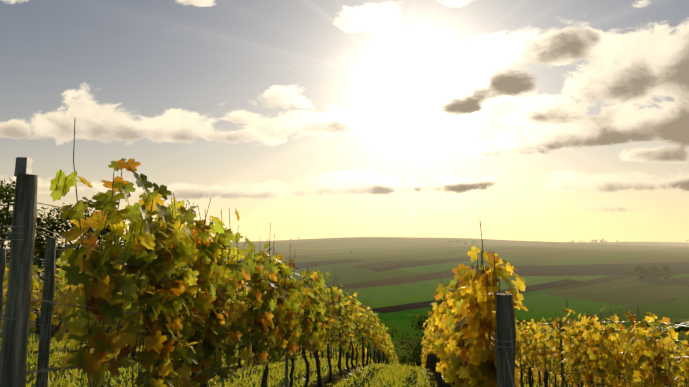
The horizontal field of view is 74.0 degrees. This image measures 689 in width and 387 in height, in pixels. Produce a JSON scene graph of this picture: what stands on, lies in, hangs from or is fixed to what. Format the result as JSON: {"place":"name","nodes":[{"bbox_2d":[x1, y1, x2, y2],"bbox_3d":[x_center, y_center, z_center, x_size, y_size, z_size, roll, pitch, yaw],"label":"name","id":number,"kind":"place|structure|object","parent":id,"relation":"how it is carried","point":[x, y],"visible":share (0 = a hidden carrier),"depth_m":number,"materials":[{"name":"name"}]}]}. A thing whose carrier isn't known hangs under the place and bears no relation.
{"place":"outdoors","nodes":[
{"label":"outdoors","id":0,"kind":"place"},
{"bbox_2d":[0,237,688,386],"bbox_3d":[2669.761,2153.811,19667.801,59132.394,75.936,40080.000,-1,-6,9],"label":"ground","id":1,"kind":"structure","parent":0,"point":[394,281],"depth_m":470.19,"materials":[{"name":"green plant"}]},
{"bbox_2d":[0,174,515,386],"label":"wooden posts","id":2,"kind":"object","parent":1,"relation":"on","point":[13,355],"visible":1,"depth_m":2.10,"materials":[{"name":"grey wood"}]},
{"bbox_2d":[0,335,557,386],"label":"grass tufts","id":3,"kind":"object","parent":1,"relation":"on","point":[396,371],"visible":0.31,"depth_m":9.99,"materials":[{"name":"green plant"}]},
{"bbox_2d":[0,178,678,366],"bbox_3d":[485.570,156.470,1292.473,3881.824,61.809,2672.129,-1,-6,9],"label":"tree","id":4,"kind":"object","parent":1,"relation":"on","point":[40,243],"depth_m":33.50,"materials":[{"name":"green plant"}]},
{"bbox_2d":[40,237,688,334],"bbox_3d":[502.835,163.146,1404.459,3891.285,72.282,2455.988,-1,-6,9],"label":"tree leaves","id":5,"kind":"object","parent":4,"relation":"attached to","point":[639,271],"visible":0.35,"depth_m":454.58,"materials":[{"name":"green plant"}]},
{"bbox_2d":[14,157,670,386],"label":"metal posts","id":6,"kind":"object","parent":1,"relation":"on","point":[23,165],"visible":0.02,"depth_m":6.40,"materials":[{"name":"grey metal"}]},
{"bbox_2d":[0,117,688,386],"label":"vine","id":7,"kind":"object","parent":1,"relation":"on","point":[458,323],"depth_m":4.02,"materials":[{"name":"yellow plant"}]},
{"bbox_2d":[0,203,688,386],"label":"trellis wires","id":8,"kind":"object","parent":1,"relation":"on","point":[10,239],"visible":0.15,"depth_m":2.55,"materials":[{"name":"metal"}]},
{"bbox_2d":[0,0,688,243],"label":"sky","id":9,"kind":"structure","parent":0,"point":[524,120],"materials":[{"name":"white"}]}
]}

